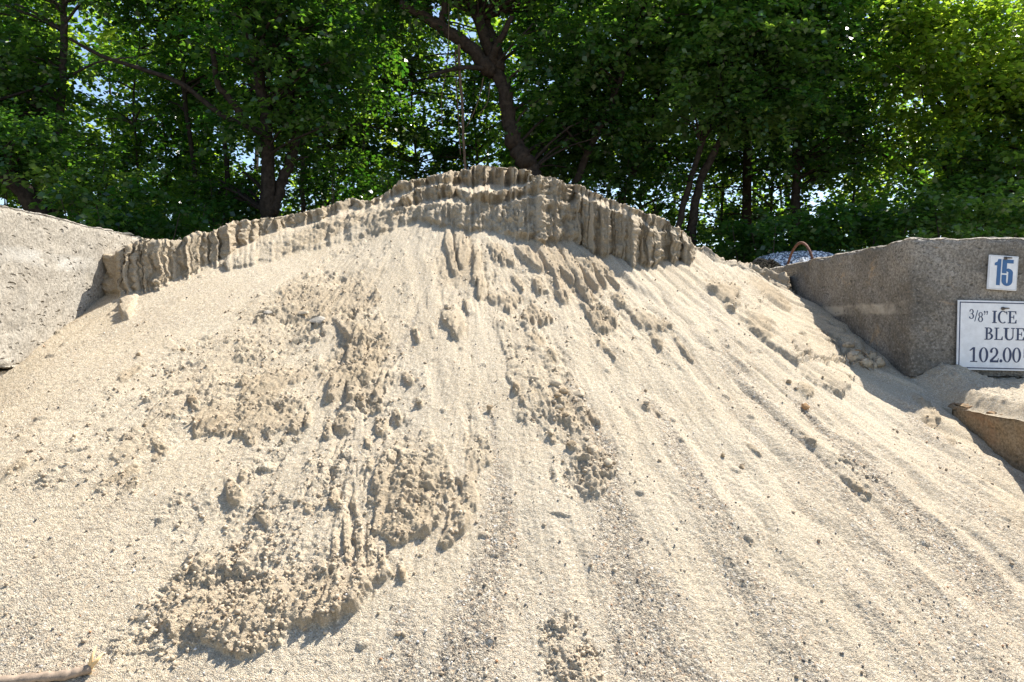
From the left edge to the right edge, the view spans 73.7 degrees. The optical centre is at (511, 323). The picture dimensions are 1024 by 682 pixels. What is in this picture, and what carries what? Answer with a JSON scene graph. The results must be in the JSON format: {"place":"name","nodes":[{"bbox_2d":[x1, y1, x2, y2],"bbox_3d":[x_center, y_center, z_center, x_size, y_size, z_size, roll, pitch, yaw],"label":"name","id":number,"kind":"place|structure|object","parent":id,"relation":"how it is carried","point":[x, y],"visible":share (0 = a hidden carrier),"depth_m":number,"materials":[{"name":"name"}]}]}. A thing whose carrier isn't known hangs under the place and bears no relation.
{"place":"outdoors","nodes":[
{"label":"outdoors","id":0,"kind":"place"},
{"bbox_2d":[0,368,8,376],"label":"concrete block","id":1,"kind":"structure","parent":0,"point":[3,371],"depth_m":2.54,"materials":[{"name":"grey concrete"}]},
{"bbox_2d":[0,205,139,367],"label":"concrete block","id":2,"kind":"structure","parent":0,"point":[53,270],"depth_m":2.72,"materials":[{"name":"grey concrete"}]},
{"bbox_2d":[114,231,144,238],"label":"concrete block","id":3,"kind":"structure","parent":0,"point":[129,233],"depth_m":3.55,"materials":[{"name":"grey concrete"}]},
{"bbox_2d":[0,0,1021,251],"label":"sky","id":4,"kind":"structure","parent":0,"point":[249,160],"materials":[{"name":"white"}]},
{"bbox_2d":[769,237,1023,378],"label":"concrete block","id":5,"kind":"structure","parent":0,"point":[894,304],"depth_m":3.30,"materials":[{"name":"grey concrete"}]},
{"bbox_2d":[787,241,813,263],"bbox_3d":[2.100,-0.477,4.984,0.031,0.235,0.497,0,0,2],"label":"lifting loop","id":6,"kind":"object","parent":5,"relation":"on","point":[806,246],"visible":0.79,"depth_m":4.96,"materials":[{"name":"brown metal"}]},
{"bbox_2d":[956,300,1023,370],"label":"price sign","id":7,"kind":"object","parent":5,"relation":"attached to","point":[990,335],"visible":1,"depth_m":3.27,"materials":[{"name":"white"}]},
{"bbox_2d":[986,255,1018,290],"bbox_3d":[2.348,-0.241,3.260,0.141,0.164,0.024,4,0,0],"label":"number sign","id":8,"kind":"object","parent":5,"relation":"attached to","point":[1002,272],"visible":1,"depth_m":3.27,"materials":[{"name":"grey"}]},
{"bbox_2d":[948,402,1023,472],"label":"concrete block","id":9,"kind":"structure","parent":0,"point":[1003,438],"depth_m":2.70,"materials":[{"name":"brown concrete"}]},
{"bbox_2d":[902,362,1023,421],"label":"sand spill","id":10,"kind":"object","parent":9,"relation":"on","point":[944,385],"visible":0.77,"depth_m":3.04,"materials":[{"name":"beige sand"}]},
{"bbox_3d":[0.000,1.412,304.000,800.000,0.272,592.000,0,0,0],"label":"forest floor","id":11,"kind":"structure","parent":0,"visible":0},
{"bbox_2d":[1,27,114,223],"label":"young tree","id":12,"kind":"object","parent":11,"relation":"on","point":[90,73],"visible":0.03,"depth_m":11.12,"materials":[{"name":"green plant"}]},
{"bbox_2d":[0,97,143,219],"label":"shrub","id":13,"kind":"object","parent":11,"relation":"on","point":[33,133],"visible":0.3,"depth_m":7.76,"materials":[{"name":"green plant"}]},
{"bbox_2d":[0,141,174,229],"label":"shrub","id":14,"kind":"object","parent":11,"relation":"on","point":[103,176],"visible":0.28,"depth_m":7.80,"materials":[{"name":"green plant"}]},
{"bbox_2d":[0,0,216,215],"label":"tree","id":15,"kind":"object","parent":11,"relation":"on","point":[15,8],"visible":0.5,"depth_m":8.66,"materials":[{"name":"green plant"}]},
{"bbox_2d":[62,17,222,239],"bbox_3d":[-6.217,-3.061,11.070,3.175,9.121,2.048,0,0,0],"label":"young tree","id":16,"kind":"object","parent":11,"relation":"on","point":[138,140],"visible":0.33,"depth_m":10.86,"materials":[{"name":"green plant"}]},
{"bbox_2d":[80,28,250,239],"bbox_3d":[-6.090,-3.205,12.110,3.190,9.409,2.226,0,0,0],"label":"young tree","id":17,"kind":"object","parent":11,"relation":"on","point":[202,138],"visible":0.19,"depth_m":11.90,"materials":[{"name":"green plant"}]},
{"bbox_2d":[98,0,267,204],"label":"tree","id":18,"kind":"object","parent":11,"relation":"on","point":[195,84],"visible":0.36,"depth_m":9.79,"materials":[{"name":"green plant"}]},
{"bbox_2d":[148,174,282,239],"bbox_3d":[-3.756,-0.246,8.941,1.608,3.402,2.008,0,0,0],"label":"shrub","id":19,"kind":"object","parent":11,"relation":"on","point":[207,185],"visible":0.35,"depth_m":8.55,"materials":[{"name":"green plant"}]},
{"bbox_2d":[165,0,286,222],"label":"tree","id":20,"kind":"object","parent":11,"relation":"on","point":[226,163],"visible":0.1,"depth_m":9.87,"materials":[{"name":"green plant"}]},
{"bbox_2d":[69,0,433,229],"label":"tree","id":21,"kind":"object","parent":11,"relation":"on","point":[308,25],"visible":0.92,"depth_m":8.21,"materials":[{"name":"green plant"}]},
{"bbox_2d":[239,46,405,216],"bbox_3d":[-3.203,-3.180,11.598,2.839,9.361,2.115,0,0,0],"label":"young tree","id":22,"kind":"object","parent":11,"relation":"on","point":[308,200],"visible":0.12,"depth_m":11.53,"materials":[{"name":"green plant"}]},
{"bbox_2d":[251,138,412,218],"bbox_3d":[-2.341,-0.555,9.393,2.272,4.036,2.266,0,0,0],"label":"shrub","id":23,"kind":"object","parent":11,"relation":"on","point":[329,170],"visible":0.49,"depth_m":9.14,"materials":[{"name":"green plant"}]},
{"bbox_2d":[269,0,441,211],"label":"tree","id":24,"kind":"object","parent":11,"relation":"on","point":[404,132],"visible":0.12,"depth_m":11.41,"materials":[{"name":"green plant"}]},
{"bbox_2d":[326,41,500,198],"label":"young tree","id":25,"kind":"object","parent":11,"relation":"on","point":[455,167],"visible":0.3,"depth_m":12.06,"materials":[{"name":"green plant"}]},
{"bbox_2d":[333,0,523,198],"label":"tree","id":26,"kind":"object","parent":11,"relation":"on","point":[427,56],"visible":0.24,"depth_m":12.02,"materials":[{"name":"green plant"}]},
{"bbox_2d":[387,43,552,178],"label":"young tree","id":27,"kind":"object","parent":11,"relation":"on","point":[446,141],"visible":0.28,"depth_m":12.23,"materials":[{"name":"green plant"}]},
{"bbox_2d":[355,0,649,190],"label":"tree","id":28,"kind":"object","parent":11,"relation":"on","point":[489,58],"visible":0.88,"depth_m":8.53,"materials":[{"name":"green plant"}]},
{"bbox_2d":[0,0,1021,257],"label":"wood","id":29,"kind":"object","parent":11,"relation":"on","point":[104,36],"depth_m":14.22,"materials":[{"name":"green plant"}]},
{"bbox_2d":[475,0,639,191],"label":"tree","id":30,"kind":"object","parent":11,"relation":"on","point":[506,157],"visible":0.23,"depth_m":10.15,"materials":[{"name":"green plant"}]},
{"bbox_2d":[542,128,710,212],"bbox_3d":[1.393,-0.591,9.368,2.400,4.107,2.157,0,0,-13],"label":"shrub","id":31,"kind":"object","parent":11,"relation":"on","point":[625,188],"visible":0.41,"depth_m":9.37,"materials":[{"name":"green plant"}]},
{"bbox_2d":[566,40,719,230],"bbox_3d":[2.288,-3.210,11.802,3.234,9.421,2.149,0,0,0],"label":"young tree","id":32,"kind":"object","parent":11,"relation":"on","point":[677,201],"visible":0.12,"depth_m":11.72,"materials":[{"name":"green plant"}]},
{"bbox_2d":[533,0,753,184],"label":"tree","id":33,"kind":"object","parent":11,"relation":"on","point":[652,32],"visible":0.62,"depth_m":8.92,"materials":[{"name":"green plant"}]},
{"bbox_2d":[588,0,731,219],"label":"tree","id":34,"kind":"object","parent":11,"relation":"on","point":[670,142],"visible":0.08,"depth_m":10.65,"materials":[{"name":"green plant"}]},
{"bbox_2d":[670,217,729,252],"bbox_3d":[2.240,-0.008,9.517,1.480,2.931,1.878,0,0,-33],"label":"shrub","id":35,"kind":"object","parent":11,"relation":"on","point":[700,237],"visible":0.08,"depth_m":9.05,"materials":[{"name":"green plant"}]},
{"bbox_2d":[637,67,789,254],"bbox_3d":[3.732,-3.275,12.210,3.228,9.551,2.058,0,0,0],"label":"young tree","id":36,"kind":"object","parent":11,"relation":"on","point":[730,171],"visible":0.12,"depth_m":12.01,"materials":[{"name":"green plant"}]},
{"bbox_2d":[633,0,863,229],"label":"tree","id":37,"kind":"object","parent":11,"relation":"on","point":[759,19],"visible":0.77,"depth_m":8.35,"materials":[{"name":"green plant"}]},
{"bbox_2d":[662,92,841,261],"bbox_3d":[3.868,-2.300,11.068,2.898,7.600,3.149,0,0,15],"label":"tree","id":38,"kind":"object","parent":11,"relation":"on","point":[746,199],"visible":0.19,"depth_m":10.93,"materials":[{"name":"green plant"}]},
{"bbox_2d":[706,205,841,267],"bbox_3d":[2.844,0.041,8.267,2.056,2.845,2.082,0,0,-45],"label":"shrub","id":39,"kind":"object","parent":11,"relation":"on","point":[769,241],"visible":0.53,"depth_m":8.05,"materials":[{"name":"green plant"}]},
{"bbox_2d":[694,67,859,253],"bbox_3d":[4.450,-3.142,11.598,2.996,9.285,2.067,0,0,0],"label":"young tree","id":40,"kind":"object","parent":11,"relation":"on","point":[725,180],"visible":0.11,"depth_m":11.55,"materials":[{"name":"green plant"}]},
{"bbox_2d":[667,0,904,246],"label":"tree","id":41,"kind":"object","parent":11,"relation":"on","point":[808,84],"visible":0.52,"depth_m":8.62,"materials":[{"name":"green plant"}]},
{"bbox_2d":[751,250,833,268],"bbox_3d":[4.409,0.197,7.550,3.598,1.934,3.700,0,0,0],"label":"gravel heap","id":42,"kind":"object","parent":11,"relation":"on","point":[778,258],"visible":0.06,"depth_m":7.00,"materials":[{"name":"grey gravel"}]},
{"bbox_2d":[744,188,957,253],"bbox_3d":[4.045,-0.038,8.233,2.384,3.002,1.825,0,0,0],"label":"shrub","id":43,"kind":"object","parent":11,"relation":"on","point":[846,219],"visible":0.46,"depth_m":7.91,"materials":[{"name":"green plant"}]},
{"bbox_2d":[740,0,966,243],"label":"tree","id":44,"kind":"object","parent":11,"relation":"on","point":[817,172],"visible":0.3,"depth_m":9.59,"materials":[{"name":"green plant"}]},
{"bbox_2d":[783,32,925,251],"bbox_3d":[6.022,-3.234,11.852,3.268,9.467,2.099,0,0,0],"label":"young tree","id":45,"kind":"object","parent":11,"relation":"on","point":[854,198],"visible":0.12,"depth_m":11.64,"materials":[{"name":"green plant"}]},
{"bbox_2d":[839,0,1023,202],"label":"tree","id":46,"kind":"object","parent":11,"relation":"on","point":[948,74],"visible":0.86,"depth_m":8.48,"materials":[{"name":"green plant"}]},
{"bbox_2d":[844,175,1023,251],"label":"shrub","id":47,"kind":"object","parent":11,"relation":"on","point":[960,204],"visible":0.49,"depth_m":7.64,"materials":[{"name":"green plant"}]},
{"bbox_2d":[874,36,1023,237],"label":"tree","id":48,"kind":"object","parent":11,"relation":"on","point":[995,170],"visible":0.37,"depth_m":8.71,"materials":[{"name":"green plant"}]},
{"label":"ground","id":49,"kind":"structure","parent":0,"visible":0},
{"bbox_2d":[0,7,127,217],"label":"tree","id":50,"kind":"object","parent":49,"relation":"on","point":[10,159],"visible":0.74,"depth_m":8.03,"materials":[{"name":"green plant"}]},
{"bbox_2d":[28,158,235,239],"bbox_3d":[-4.137,-0.104,7.462,2.117,3.133,2.470,0,0,0],"label":"shrub","id":51,"kind":"object","parent":49,"relation":"on","point":[130,221],"visible":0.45,"depth_m":7.10,"materials":[{"name":"green plant"}]},
{"bbox_2d":[0,164,1023,681],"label":"sand pile","id":52,"kind":"object","parent":49,"relation":"on","point":[158,290],"visible":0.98,"depth_m":2.14,"materials":[{"name":"beige sand"}]},
{"bbox_2d":[0,646,103,681],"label":"broken twig","id":53,"kind":"object","parent":52,"relation":"on","point":[61,675],"visible":0.98,"depth_m":1.51,"materials":[{"name":"beige wood"}]},
{"bbox_2d":[187,394,196,402],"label":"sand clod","id":54,"kind":"object","parent":52,"relation":"on","point":[191,398],"visible":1,"depth_m":2.35,"materials":[{"name":"beige sand"}]},
{"bbox_2d":[264,310,272,314],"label":"flat stone","id":55,"kind":"object","parent":52,"relation":"on","point":[268,312],"visible":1,"depth_m":2.92,"materials":[{"name":"grey stone"}]},
{"bbox_2d":[298,310,308,314],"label":"flat stone","id":56,"kind":"object","parent":52,"relation":"on","point":[303,312],"visible":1,"depth_m":2.93,"materials":[{"name":"beige stone"}]},
{"bbox_2d":[309,316,324,323],"bbox_3d":[-0.824,-0.012,2.885,0.065,0.022,0.050,0,39,0],"label":"flat stone","id":57,"kind":"object","parent":52,"relation":"on","point":[319,319],"visible":1,"depth_m":2.88,"materials":[{"name":"grey stone"}]},
{"bbox_2d":[400,569,405,577],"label":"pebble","id":58,"kind":"object","parent":52,"relation":"on","point":[402,572],"visible":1,"depth_m":1.74,"materials":[{"name":"beige stone"}]},
{"bbox_2d":[444,303,450,308],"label":"sand clod","id":59,"kind":"object","parent":52,"relation":"on","point":[447,306],"visible":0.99,"depth_m":2.93,"materials":[{"name":"beige sand"}]},
{"bbox_2d":[486,402,498,409],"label":"stone","id":60,"kind":"object","parent":52,"relation":"on","point":[489,407],"visible":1,"depth_m":2.33,"materials":[{"name":"beige stone"}]},
{"bbox_2d":[4,224,1013,681],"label":"sand crumbs","id":61,"kind":"object","parent":52,"relation":"on","point":[232,600],"visible":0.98,"depth_m":1.92,"materials":[{"name":"sand"}]},
{"bbox_2d":[0,231,1017,681],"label":"pebbles","id":62,"kind":"object","parent":52,"relation":"on","point":[520,563],"visible":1,"depth_m":1.79,"materials":[{"name":"stone"}]},
{"bbox_2d":[529,375,538,380],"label":"sand clod","id":63,"kind":"object","parent":52,"relation":"on","point":[534,377],"visible":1,"depth_m":2.48,"materials":[{"name":"beige sand"}]},
{"bbox_2d":[549,379,561,385],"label":"flat stone","id":64,"kind":"object","parent":52,"relation":"on","point":[555,382],"visible":1,"depth_m":2.45,"materials":[{"name":"beige stone"}]},
{"bbox_2d":[553,392,561,397],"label":"sand clod","id":65,"kind":"object","parent":52,"relation":"on","point":[556,395],"visible":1,"depth_m":2.36,"materials":[{"name":"beige sand"}]},
{"bbox_2d":[556,404,563,409],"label":"sand clod","id":66,"kind":"object","parent":52,"relation":"on","point":[560,406],"visible":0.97,"depth_m":2.32,"materials":[{"name":"beige sand"}]},
{"bbox_2d":[559,387,567,393],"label":"sand clod","id":67,"kind":"object","parent":52,"relation":"on","point":[563,390],"visible":0.98,"depth_m":2.41,"materials":[{"name":"beige sand"}]},
{"bbox_2d":[558,440,575,444],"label":"sand clod","id":68,"kind":"object","parent":52,"relation":"on","point":[571,442],"visible":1,"depth_m":2.18,"materials":[{"name":"beige sand"}]},
{"bbox_2d":[572,389,584,395],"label":"flat stone","id":69,"kind":"object","parent":52,"relation":"on","point":[577,392],"visible":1,"depth_m":2.42,"materials":[{"name":"beige stone"}]},
{"bbox_2d":[586,445,598,452],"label":"sand clod","id":70,"kind":"object","parent":52,"relation":"on","point":[591,448],"visible":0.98,"depth_m":2.16,"materials":[{"name":"beige sand"}]},
{"bbox_2d":[604,458,615,466],"bbox_3d":[0.301,0.430,2.108,0.030,0.030,0.042,0,0,-38],"label":"sand clod","id":71,"kind":"object","parent":52,"relation":"on","point":[608,462],"visible":1,"depth_m":2.10,"materials":[{"name":"beige sand"}]},
{"bbox_2d":[800,403,809,409],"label":"stone","id":72,"kind":"object","parent":52,"relation":"on","point":[805,406],"visible":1,"depth_m":2.57,"materials":[{"name":"beige stone"}]},
{"bbox_2d":[828,336,857,347],"bbox_3d":[1.728,0.117,3.546,0.162,0.115,0.065,0,0,-13],"label":"sand clod","id":73,"kind":"object","parent":52,"relation":"on","point":[848,344],"visible":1,"depth_m":3.55,"materials":[{"name":"beige sand"}]},
{"bbox_2d":[840,355,847,363],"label":"sand clod","id":74,"kind":"object","parent":52,"relation":"on","point":[843,359],"visible":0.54,"depth_m":3.35,"materials":[{"name":"beige sand"}]},
{"bbox_2d":[846,351,863,362],"bbox_3d":[1.738,0.177,3.447,0.096,0.097,0.082,0,32,-7],"label":"sand clod","id":75,"kind":"object","parent":52,"relation":"on","point":[851,356],"visible":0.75,"depth_m":3.42,"materials":[{"name":"beige sand"}]},
{"bbox_2d":[853,357,873,370],"bbox_3d":[1.746,0.201,3.372,0.125,0.060,0.124,0,31,-2],"label":"sand clod","id":76,"kind":"object","parent":52,"relation":"on","point":[866,362],"visible":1,"depth_m":3.36,"materials":[{"name":"beige sand"}]},
{"bbox_2d":[862,347,876,369],"bbox_3d":[1.764,0.178,3.358,0.073,0.155,0.066,0,0,-36],"label":"sand clod","id":77,"kind":"object","parent":52,"relation":"on","point":[873,365],"visible":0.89,"depth_m":3.35,"materials":[{"name":"beige sand"}]},
{"bbox_2d":[865,351,877,359],"bbox_3d":[1.824,0.164,3.468,0.065,0.066,0.076,0,32,4],"label":"sand clod","id":78,"kind":"object","parent":52,"relation":"on","point":[870,354],"visible":0.55,"depth_m":3.45,"materials":[{"name":"beige sand"}]},
{"bbox_2d":[872,356,885,366],"bbox_3d":[1.831,0.193,3.417,0.055,0.064,0.069,0,32,2],"label":"sand clod","id":79,"kind":"object","parent":52,"relation":"on","point":[879,361],"visible":0.69,"depth_m":3.39,"materials":[{"name":"beige sand"}]}
]}

